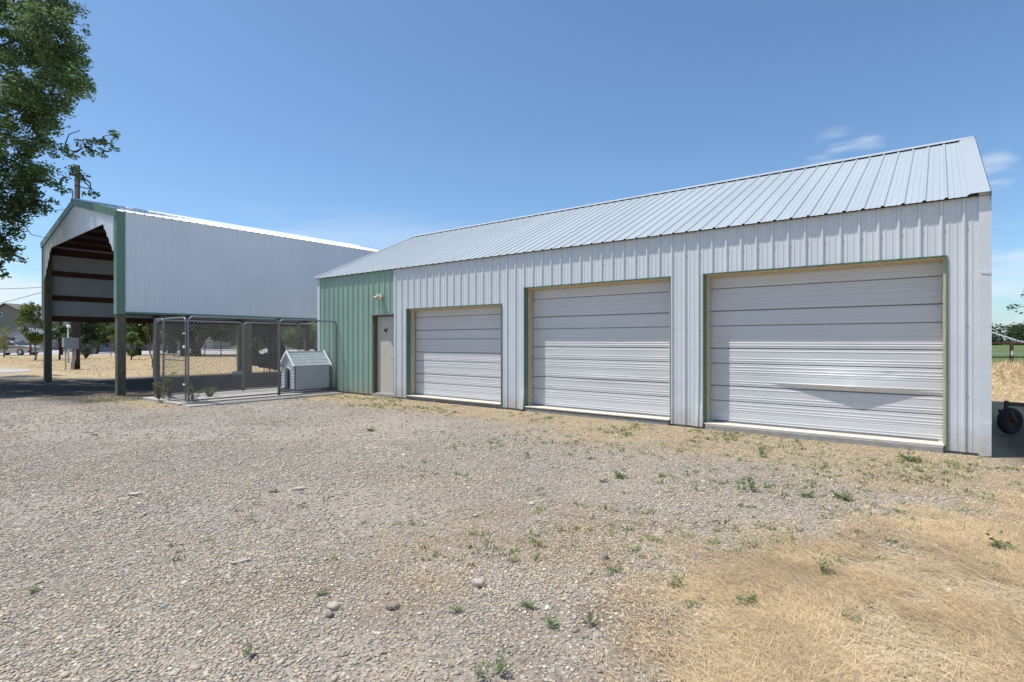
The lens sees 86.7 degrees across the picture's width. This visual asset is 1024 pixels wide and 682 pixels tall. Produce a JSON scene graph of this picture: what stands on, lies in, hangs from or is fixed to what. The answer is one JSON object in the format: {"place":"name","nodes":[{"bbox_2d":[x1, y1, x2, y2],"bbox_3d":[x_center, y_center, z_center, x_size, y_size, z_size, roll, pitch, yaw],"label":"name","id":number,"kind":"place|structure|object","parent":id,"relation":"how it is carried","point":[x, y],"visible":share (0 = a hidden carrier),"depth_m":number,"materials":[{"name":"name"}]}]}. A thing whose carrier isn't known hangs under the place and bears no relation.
{"place":"outdoors","nodes":[
{"label":"outdoors","id":0,"kind":"place"},
{"bbox_2d":[0,369,29,372],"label":"drive","id":1,"kind":"structure","parent":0,"point":[11,370],"depth_m":26.77,"materials":[{"name":"grey concrete"}]},
{"bbox_2d":[0,303,58,337],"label":"house","id":2,"kind":"structure","parent":0,"point":[9,313],"depth_m":95.00,"materials":[{"name":"beige"}]},
{"bbox_2d":[63,322,114,351],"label":"barn","id":3,"kind":"structure","parent":0,"point":[102,349],"depth_m":74.70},
{"bbox_2d":[0,353,281,376],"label":"pasture grass","id":4,"kind":"structure","parent":0,"point":[98,361],"depth_m":34.57,"materials":[{"name":"plant"}]},
{"bbox_2d":[0,349,313,354],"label":"road","id":5,"kind":"structure","parent":0,"point":[56,352],"depth_m":68.59,"materials":[{"name":"grey asphalt"}]},
{"bbox_2d":[0,341,43,354],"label":"parked car","id":6,"kind":"object","parent":5,"relation":"on","point":[18,351],"visible":0.69,"depth_m":55.32,"materials":[{"name":"silver metal"}]},
{"bbox_2d":[15,336,41,345],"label":"box trailer","id":7,"kind":"object","parent":5,"relation":"on","point":[20,338],"visible":0.16,"depth_m":74.00,"materials":[{"name":"white metal"}]},
{"bbox_2d":[143,332,179,350],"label":"cottage","id":8,"kind":"structure","parent":5,"relation":"on","point":[145,348],"depth_m":82.00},
{"bbox_2d":[0,344,1023,681],"bbox_3d":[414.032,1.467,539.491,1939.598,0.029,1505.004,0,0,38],"label":"ground","id":9,"kind":"structure","parent":0,"point":[68,386],"depth_m":4.57,"materials":[{"name":"grey gravel"}]},
{"bbox_2d":[0,326,9,356],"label":"slender tree","id":10,"kind":"object","parent":9,"relation":"on","point":[5,342],"visible":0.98,"depth_m":48.39,"materials":[{"name":"green plant"}]},
{"bbox_2d":[0,328,58,349],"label":"shop building","id":11,"kind":"structure","parent":9,"relation":"on","point":[13,333],"depth_m":84.00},
{"bbox_2d":[27,585,39,591],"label":"weed","id":12,"kind":"object","parent":9,"relation":"on","point":[32,589],"visible":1,"depth_m":3.17,"materials":[{"name":"green plant"}]},
{"bbox_2d":[1,341,66,354],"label":"rail fence","id":13,"kind":"object","parent":9,"relation":"on","point":[30,347],"visible":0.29,"depth_m":55.13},
{"bbox_2d":[12,301,56,359],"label":"young tree","id":14,"kind":"object","parent":9,"relation":"on","point":[35,338],"visible":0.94,"depth_m":40.64,"materials":[{"name":"green plant"}]},
{"bbox_2d":[43,325,71,359],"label":"bushy tree","id":15,"kind":"object","parent":9,"relation":"on","point":[56,334],"visible":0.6,"depth_m":41.83,"materials":[{"name":"green plant"}]},
{"bbox_2d":[0,0,120,279],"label":"ash tree","id":16,"kind":"object","parent":9,"relation":"on","point":[30,101],"visible":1,"depth_m":16.37,"materials":[{"name":"green plant"}]},
{"bbox_2d":[59,322,62,354],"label":"power pole","id":17,"kind":"object","parent":9,"relation":"on","point":[60,324],"visible":0.25,"depth_m":57.08,"materials":[{"name":"brown wood"}]},
{"bbox_2d":[66,325,70,362],"bbox_3d":[-29.634,0.188,36.246,0.260,2.546,0.260,0,0,38],"label":"vent pipe","id":18,"kind":"object","parent":9,"relation":"on","point":[68,355],"visible":0.9,"depth_m":36.20,"materials":[{"name":"white metal"}]},
{"bbox_2d":[62,165,79,369],"bbox_3d":[-22.555,-3.640,27.826,0.760,10.800,0.502,0,0,0],"label":"utility pole","id":19,"kind":"object","parent":9,"relation":"on","point":[73,343],"visible":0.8,"depth_m":27.80,"materials":[{"name":"brown wood"}]},
{"bbox_2d":[69,322,101,345],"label":"tall tree","id":20,"kind":"object","parent":9,"relation":"on","point":[90,330],"visible":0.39,"depth_m":61.20,"materials":[{"name":"green plant"}]},
{"bbox_2d":[80,340,97,358],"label":"juniper shrub","id":21,"kind":"object","parent":9,"relation":"on","point":[86,353],"visible":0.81,"depth_m":44.29,"materials":[{"name":"green plant"}]},
{"bbox_2d":[67,322,114,345],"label":"maple tree","id":22,"kind":"object","parent":9,"relation":"on","point":[103,332],"visible":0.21,"depth_m":68.94,"materials":[{"name":"green plant"}]},
{"bbox_2d":[105,326,114,355],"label":"thin tree","id":23,"kind":"object","parent":9,"relation":"on","point":[110,329],"visible":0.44,"depth_m":51.56,"materials":[{"name":"green plant"}]},
{"bbox_2d":[81,341,149,353],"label":"rail fence","id":24,"kind":"object","parent":9,"relation":"on","point":[98,346],"visible":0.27,"depth_m":61.93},
{"bbox_2d":[128,492,141,494],"bbox_3d":[-3.589,1.453,5.165,0.120,0.028,0.069,0,0,-11],"label":"stone","id":25,"kind":"object","parent":9,"relation":"on","point":[134,493],"visible":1,"depth_m":5.15,"materials":[{"name":"grey stone"}]},
{"bbox_2d":[126,331,144,359],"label":"round shrub","id":26,"kind":"object","parent":9,"relation":"on","point":[131,338],"visible":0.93,"depth_m":41.85,"materials":[{"name":"green plant"}]},
{"bbox_2d":[113,323,165,354],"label":"crooked tree","id":27,"kind":"object","parent":9,"relation":"on","point":[136,328],"visible":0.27,"depth_m":56.31,"materials":[{"name":"green plant"}]},
{"bbox_2d":[142,323,152,367],"bbox_3d":[-20.150,0.006,30.043,1.009,3.112,0.916,0,0,-28],"label":"leaning sapling","id":28,"kind":"object","parent":9,"relation":"on","point":[146,327],"visible":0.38,"depth_m":30.00,"materials":[{"name":"green plant"}]},
{"bbox_2d":[152,381,163,400],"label":"tall weed","id":29,"kind":"object","parent":9,"relation":"on","point":[159,393],"visible":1,"depth_m":12.88,"materials":[{"name":"green plant"}]},
{"bbox_2d":[160,329,177,352],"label":"upright tree","id":30,"kind":"object","parent":9,"relation":"on","point":[170,347],"visible":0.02,"depth_m":63.83,"materials":[{"name":"green plant"}]},
{"bbox_2d":[180,324,184,355],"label":"shade tree","id":31,"kind":"object","parent":9,"relation":"on","point":[182,344],"depth_m":52.85,"materials":[{"name":"green plant"}]},
{"bbox_2d":[160,342,236,356],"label":"pipe fence","id":32,"kind":"object","parent":9,"relation":"on","point":[220,354],"visible":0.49,"depth_m":49.66,"materials":[{"name":"brown metal"}]},
{"bbox_2d":[40,198,378,395],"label":"pole shed","id":33,"kind":"structure","parent":9,"relation":"on","point":[120,267],"depth_m":17.29,"materials":[{"name":"white metal"}]},
{"bbox_2d":[252,322,285,373],"bbox_3d":[-9.203,0.268,20.509,1.512,1.984,0.319,0,0,0],"label":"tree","id":34,"kind":"object","parent":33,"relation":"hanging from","point":[274,330],"visible":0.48,"depth_m":20.48,"materials":[{"name":"green plant"}]},
{"bbox_2d":[160,324,261,355],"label":"old tree","id":35,"kind":"object","parent":9,"relation":"on","point":[193,334],"visible":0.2,"depth_m":51.63,"materials":[{"name":"green plant"}]},
{"bbox_2d":[201,337,229,348],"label":"outbuilding","id":36,"kind":"structure","parent":9,"relation":"on","point":[214,345],"depth_m":95.32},
{"bbox_2d":[142,388,337,405],"bbox_3d":[-7.132,1.538,14.558,2.290,0.245,4.110,0,0,38],"label":"concrete pad","id":37,"kind":"object","parent":9,"relation":"on","point":[171,401],"visible":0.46,"depth_m":13.83,"materials":[{"name":"grey concrete"}]},
{"bbox_2d":[164,371,175,399],"bbox_3d":[-8.139,1.086,12.894,0.306,0.750,0.288,0,0,38],"label":"tall weed","id":38,"kind":"object","parent":37,"relation":"on","point":[170,387],"visible":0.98,"depth_m":12.88,"materials":[{"name":"green plant"}]},
{"bbox_2d":[189,383,203,399],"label":"tall weed","id":39,"kind":"object","parent":37,"relation":"on","point":[191,391],"visible":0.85,"depth_m":12.68,"materials":[{"name":"green plant"}]},
{"bbox_2d":[203,386,217,396],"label":"tall weed","id":40,"kind":"object","parent":37,"relation":"on","point":[207,390],"visible":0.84,"depth_m":13.79,"materials":[{"name":"green plant"}]},
{"bbox_2d":[154,316,336,401],"bbox_3d":[-6.996,0.412,14.521,1.992,1.986,3.981,0,0,38],"label":"dog kennel","id":41,"kind":"object","parent":37,"relation":"on","point":[187,357],"visible":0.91,"depth_m":13.89,"materials":[{"name":"metal"}]},
{"bbox_2d":[280,350,331,392],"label":"dog house","id":42,"kind":"structure","parent":37,"relation":"on","point":[304,356],"depth_m":15.14,"materials":[{"name":"wood"}]},
{"bbox_2d":[232,558,250,563],"bbox_3d":[-1.790,1.454,3.585,0.116,0.024,0.040,0,0,-33],"label":"stone","id":43,"kind":"object","parent":9,"relation":"on","point":[243,560],"visible":1,"depth_m":3.57,"materials":[{"name":"white stone"}]},
{"bbox_2d":[242,637,259,654],"bbox_3d":[-1.205,1.412,2.497,0.100,0.086,0.071,0,0,9],"label":"weed","id":44,"kind":"object","parent":9,"relation":"on","point":[249,649],"visible":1,"depth_m":2.51,"materials":[{"name":"green plant"}]},
{"bbox_2d":[235,330,283,350],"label":"pasture tree","id":45,"kind":"object","parent":9,"relation":"on","point":[261,346],"visible":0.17,"depth_m":75.87,"materials":[{"name":"green plant"}]},
{"bbox_2d":[181,392,343,406],"bbox_3d":[-6.057,1.549,13.668,0.460,0.222,4.000,0,0,38],"label":"concrete apron","id":46,"kind":"object","parent":9,"relation":"on","point":[245,400],"visible":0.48,"depth_m":13.26,"materials":[{"name":"grey concrete"}]},
{"bbox_2d":[277,326,291,344],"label":"pasture tree","id":47,"kind":"object","parent":9,"relation":"on","point":[284,332],"visible":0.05,"depth_m":121.33,"materials":[{"name":"green plant"}]},
{"bbox_2d":[292,486,306,490],"bbox_3d":[-2.092,1.452,5.340,0.145,0.040,0.071,0,0,-19],"label":"stone","id":48,"kind":"object","parent":9,"relation":"on","point":[299,488],"visible":0.99,"depth_m":5.32,"materials":[{"name":"grey stone"}]},
{"bbox_2d":[282,321,316,348],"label":"pasture tree","id":49,"kind":"object","parent":9,"relation":"on","point":[289,332],"visible":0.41,"depth_m":93.33,"materials":[{"name":"green plant"}]},
{"bbox_2d":[315,585,329,594],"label":"weed","id":50,"kind":"object","parent":9,"relation":"on","point":[324,591],"visible":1,"depth_m":3.13,"materials":[{"name":"green plant"}]},
{"bbox_2d":[326,611,333,616],"bbox_3d":[-0.970,1.452,2.887,0.040,0.032,0.036,0,0,-3],"label":"stone","id":51,"kind":"object","parent":9,"relation":"on","point":[329,613],"visible":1,"depth_m":2.88,"materials":[{"name":"grey stone"}]},
{"bbox_2d":[326,601,340,609],"bbox_3d":[-0.976,1.450,2.968,0.076,0.041,0.058,0,0,-9],"label":"stone","id":52,"kind":"object","parent":9,"relation":"on","point":[334,605],"visible":1,"depth_m":2.95,"materials":[{"name":"white stone"}]},
{"bbox_2d":[385,602,399,609],"bbox_3d":[-0.655,1.452,2.973,0.079,0.040,0.058,0,0,-21],"label":"stone","id":53,"kind":"object","parent":9,"relation":"on","point":[391,605],"visible":1,"depth_m":2.96,"materials":[{"name":"grey stone"}]},
{"bbox_2d":[450,604,463,611],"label":"weed","id":54,"kind":"object","parent":9,"relation":"on","point":[457,608],"visible":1,"depth_m":2.95,"materials":[{"name":"green plant"}]},
{"bbox_2d":[472,578,484,586],"bbox_3d":[-0.199,1.449,3.255,0.075,0.050,0.071,0,0,38],"label":"stone","id":55,"kind":"object","parent":9,"relation":"on","point":[478,582],"visible":1,"depth_m":3.23,"materials":[{"name":"white stone"}]},
{"bbox_2d":[473,660,489,681],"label":"weed","id":56,"kind":"object","parent":9,"relation":"on","point":[479,670],"visible":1,"depth_m":2.33,"materials":[{"name":"green plant"}]},
{"bbox_2d":[483,647,511,675],"bbox_3d":[-0.057,1.412,2.390,0.127,0.110,0.090,0,0,21],"label":"weed","id":57,"kind":"object","parent":9,"relation":"on","point":[502,665],"visible":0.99,"depth_m":2.38,"materials":[{"name":"green plant"}]},
{"bbox_2d":[519,599,536,608],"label":"weed","id":58,"kind":"object","parent":9,"relation":"on","point":[528,604],"visible":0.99,"depth_m":2.98,"materials":[{"name":"green plant"}]},
{"bbox_2d":[76,395,1023,578],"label":"weeds","id":59,"kind":"object","parent":9,"relation":"on","point":[917,468],"visible":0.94,"depth_m":5.57,"materials":[{"name":"green plant"}]},
{"bbox_2d":[542,614,560,626],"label":"weed","id":60,"kind":"object","parent":9,"relation":"on","point":[553,622],"visible":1,"depth_m":2.81,"materials":[{"name":"green plant"}]},
{"bbox_2d":[582,607,602,623],"bbox_3d":[0.412,1.421,2.808,0.115,0.099,0.082,0,0,11],"label":"weed","id":61,"kind":"object","parent":9,"relation":"on","point":[589,614],"visible":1,"depth_m":2.82,"materials":[{"name":"green plant"}]},
{"bbox_2d":[599,552,607,560],"bbox_3d":[0.614,1.448,3.644,0.076,0.056,0.059,0,0,-32],"label":"stone","id":62,"kind":"object","parent":9,"relation":"on","point":[602,555],"visible":0.95,"depth_m":3.62,"materials":[{"name":"grey stone"}]},
{"bbox_2d":[606,565,623,573],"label":"weed","id":63,"kind":"object","parent":9,"relation":"on","point":[617,570],"visible":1,"depth_m":3.46,"materials":[{"name":"green plant"}]},
{"bbox_2d":[612,468,627,477],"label":"weed","id":64,"kind":"object","parent":9,"relation":"on","point":[619,475],"visible":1,"depth_m":5.84,"materials":[{"name":"green plant"}]},
{"bbox_2d":[314,136,991,455],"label":"metal garage","id":65,"kind":"structure","parent":9,"relation":"on","point":[847,301],"depth_m":9.20,"materials":[{"name":"white metal"}]},
{"bbox_2d":[370,313,394,397],"bbox_3d":[-3.345,0.370,14.302,0.940,2.180,0.250,0,0,38],"label":"entry door","id":66,"kind":"structure","parent":65,"relation":"in","point":[383,323],"depth_m":14.41,"materials":[{"name":"paint"}]},
{"bbox_2d":[406,303,501,406],"bbox_3d":[-1.348,0.300,12.798,3.084,2.240,0.345,0,0,38],"label":"overhead door","id":67,"kind":"structure","parent":65,"relation":"in","point":[458,354],"depth_m":12.93,"materials":[{"name":"metal"}]},
{"bbox_2d":[524,276,670,422],"bbox_3d":[1.592,0.145,10.486,3.184,2.550,0.345,0,0,38],"label":"overhead door","id":68,"kind":"structure","parent":65,"relation":"in","point":[604,347],"depth_m":10.52,"materials":[{"name":"metal"}]},
{"bbox_2d":[702,255,947,449],"bbox_3d":[4.525,0.145,8.181,3.184,2.550,0.345,0,0,38],"label":"overhead door","id":69,"kind":"structure","parent":65,"relation":"in","point":[856,350],"depth_m":8.11,"materials":[{"name":"metal"}]},
{"bbox_2d":[666,572,686,586],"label":"weed","id":70,"kind":"object","parent":9,"relation":"on","point":[674,581],"visible":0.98,"depth_m":3.27,"materials":[{"name":"green plant"}]},
{"bbox_2d":[679,598,700,606],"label":"weed","id":71,"kind":"object","parent":9,"relation":"on","point":[690,601],"visible":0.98,"depth_m":3.01,"materials":[{"name":"green plant"}]},
{"bbox_2d":[365,469,1023,681],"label":"straw","id":72,"kind":"object","parent":9,"relation":"on","point":[970,624],"visible":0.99,"depth_m":3.07,"materials":[{"name":"beige plant"}]},
{"bbox_2d":[733,590,759,605],"bbox_3d":[1.303,1.431,3.022,0.138,0.064,0.127,0,0,-4],"label":"weed","id":73,"kind":"object","parent":9,"relation":"on","point":[750,599],"visible":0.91,"depth_m":3.03,"materials":[{"name":"green plant"}]},
{"bbox_2d":[740,472,760,489],"bbox_3d":[2.308,1.365,5.272,0.206,0.178,0.146,0,0,13],"label":"weed","id":74,"kind":"object","parent":9,"relation":"on","point":[752,483],"visible":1,"depth_m":5.26,"materials":[{"name":"green plant"}]},
{"bbox_2d":[751,442,768,456],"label":"weed","id":75,"kind":"object","parent":9,"relation":"on","point":[762,451],"visible":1,"depth_m":6.84,"materials":[{"name":"green plant"}]},
{"bbox_2d":[797,489,815,496],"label":"weed","id":76,"kind":"object","parent":9,"relation":"on","point":[808,494],"visible":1,"depth_m":5.07,"materials":[{"name":"green plant"}]},
{"bbox_2d":[812,553,834,573],"bbox_3d":[1.965,1.393,3.402,0.109,0.132,0.153,0,0,11],"label":"weed","id":77,"kind":"object","parent":9,"relation":"on","point":[822,568],"visible":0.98,"depth_m":3.39,"materials":[{"name":"green plant"}]},
{"bbox_2d":[830,559,849,564],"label":"weed","id":78,"kind":"object","parent":9,"relation":"on","point":[840,561],"visible":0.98,"depth_m":3.57,"materials":[{"name":"green plant"}]},
{"bbox_2d":[832,487,853,499],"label":"weed","id":79,"kind":"object","parent":9,"relation":"on","point":[841,495],"visible":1,"depth_m":5.02,"materials":[{"name":"green plant"}]},
{"bbox_2d":[839,611,861,621],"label":"weed","id":80,"kind":"object","parent":9,"relation":"on","point":[857,616],"visible":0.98,"depth_m":2.85,"materials":[{"name":"green plant"}]},
{"bbox_2d":[898,449,921,460],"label":"weed","id":81,"kind":"object","parent":9,"relation":"on","point":[909,457],"visible":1,"depth_m":6.65,"materials":[{"name":"green plant"}]},
{"bbox_2d":[981,533,1018,549],"bbox_3d":[3.466,1.424,3.850,0.195,0.090,0.181,0,0,-8],"label":"weed","id":82,"kind":"object","parent":9,"relation":"on","point":[997,544],"visible":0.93,"depth_m":3.85,"materials":[{"name":"green plant"}]},
{"bbox_2d":[992,358,1023,399],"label":"dry grass","id":83,"kind":"object","parent":9,"relation":"on","point":[1009,377],"visible":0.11,"depth_m":15.83,"materials":[{"name":"beige plant"}]},
{"bbox_2d":[992,322,1023,344],"bbox_3d":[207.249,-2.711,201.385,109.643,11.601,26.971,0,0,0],"label":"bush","id":84,"kind":"object","parent":9,"relation":"on","point":[1012,333],"visible":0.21,"depth_m":192.57,"materials":[{"name":"green plant"}]},
{"bbox_2d":[992,342,1023,362],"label":"pipe rail fence","id":85,"kind":"object","parent":9,"relation":"on","point":[1011,348],"visible":0.12,"depth_m":25.47,"materials":[{"name":"brown metal"}]},
{"bbox_2d":[992,351,1023,355],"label":"fence tape","id":86,"kind":"object","parent":85,"relation":"attached to","point":[1011,353],"visible":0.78,"depth_m":25.39,"materials":[{"name":"white plastic"}]},
{"bbox_2d":[992,332,1023,341],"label":"sprinkler","id":87,"kind":"object","parent":9,"relation":"on","point":[1006,337],"visible":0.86,"depth_m":74.85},
{"bbox_2d":[997,400,1023,433],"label":"farm implement","id":88,"kind":"object","parent":9,"relation":"on","point":[1009,420],"visible":1,"depth_m":8.41,"materials":[{"name":"rubber"}]},
{"bbox_2d":[1007,291,1023,340],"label":"cottonwood tree","id":89,"kind":"object","parent":9,"relation":"on","point":[1020,330],"visible":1,"depth_m":38.76,"materials":[{"name":"green plant"}]},
{"bbox_2d":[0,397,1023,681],"bbox_3d":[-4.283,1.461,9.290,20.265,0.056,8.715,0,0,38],"label":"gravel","id":90,"kind":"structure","parent":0,"point":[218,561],"depth_m":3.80,"materials":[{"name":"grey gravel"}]},
{"bbox_2d":[0,393,1023,565],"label":"dry grass","id":91,"kind":"structure","parent":0,"point":[877,471],"depth_m":7.03,"materials":[{"name":"plant"}]},
{"bbox_2d":[0,0,1023,341],"label":"sky","id":92,"kind":"structure","parent":0,"point":[372,124],"materials":[{"name":"blue"}]}
]}

